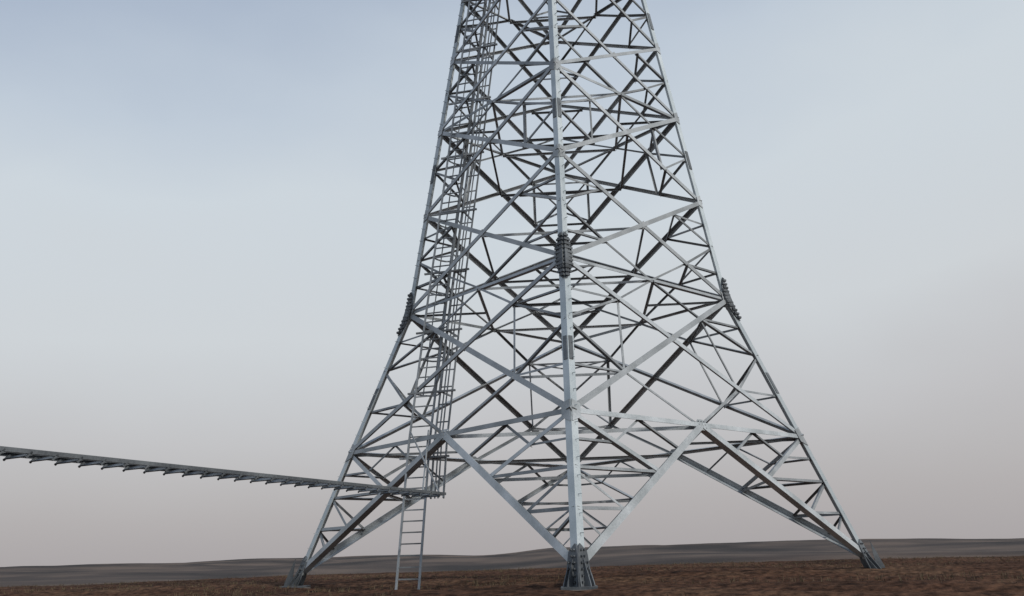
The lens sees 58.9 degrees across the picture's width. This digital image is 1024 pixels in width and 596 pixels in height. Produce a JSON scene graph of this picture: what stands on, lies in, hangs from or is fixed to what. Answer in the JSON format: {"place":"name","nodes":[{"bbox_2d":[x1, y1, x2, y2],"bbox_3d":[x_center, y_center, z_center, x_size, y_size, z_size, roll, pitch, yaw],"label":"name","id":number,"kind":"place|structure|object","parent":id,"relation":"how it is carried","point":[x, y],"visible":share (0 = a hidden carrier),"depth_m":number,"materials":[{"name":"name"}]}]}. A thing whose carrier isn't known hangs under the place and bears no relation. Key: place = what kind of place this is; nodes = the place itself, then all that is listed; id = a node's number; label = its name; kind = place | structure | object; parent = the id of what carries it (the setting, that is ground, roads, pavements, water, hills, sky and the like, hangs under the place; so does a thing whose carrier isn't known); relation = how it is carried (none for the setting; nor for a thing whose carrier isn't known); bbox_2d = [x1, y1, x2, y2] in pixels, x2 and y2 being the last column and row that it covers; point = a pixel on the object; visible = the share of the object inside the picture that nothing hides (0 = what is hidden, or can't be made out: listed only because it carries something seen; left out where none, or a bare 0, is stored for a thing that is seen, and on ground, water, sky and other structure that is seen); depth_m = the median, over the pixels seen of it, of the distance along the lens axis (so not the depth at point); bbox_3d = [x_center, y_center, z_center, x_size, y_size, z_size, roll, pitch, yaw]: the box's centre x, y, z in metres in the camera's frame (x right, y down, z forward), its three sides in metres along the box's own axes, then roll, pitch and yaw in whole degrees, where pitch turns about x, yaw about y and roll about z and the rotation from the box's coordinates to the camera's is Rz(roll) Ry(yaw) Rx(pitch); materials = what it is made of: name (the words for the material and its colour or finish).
{"place":"outdoors","nodes":[
{"label":"outdoors","id":0,"kind":"place"},
{"bbox_2d":[0,538,1023,595],"bbox_3d":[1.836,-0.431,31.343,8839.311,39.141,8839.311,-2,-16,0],"label":"ground","id":1,"kind":"structure","parent":0,"point":[615,580],"depth_m":41.64,"materials":[{"name":"soil"}]},
{"bbox_2d":[280,0,884,590],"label":"lattice transmission tower","id":2,"kind":"structure","parent":1,"relation":"on","point":[576,556],"depth_m":29.79,"materials":[{"name":"metal"}]},
{"bbox_2d":[0,430,445,498],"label":"cable ladder bridge","id":3,"kind":"structure","parent":2,"relation":"attached to","point":[34,455],"depth_m":17.94,"materials":[{"name":"grey metal"}]},
{"bbox_2d":[395,0,500,589],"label":"caged ladder","id":4,"kind":"object","parent":2,"relation":"attached to","point":[458,271],"visible":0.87,"depth_m":30.73,"materials":[{"name":"grey metal"}]},
{"bbox_2d":[0,0,1023,566],"label":"sky","id":5,"kind":"structure","parent":0,"point":[212,212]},
{"bbox_2d":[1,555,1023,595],"bbox_3d":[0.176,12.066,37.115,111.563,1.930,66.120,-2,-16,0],"label":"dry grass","id":6,"kind":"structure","parent":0,"point":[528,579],"depth_m":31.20,"materials":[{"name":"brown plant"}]}
]}

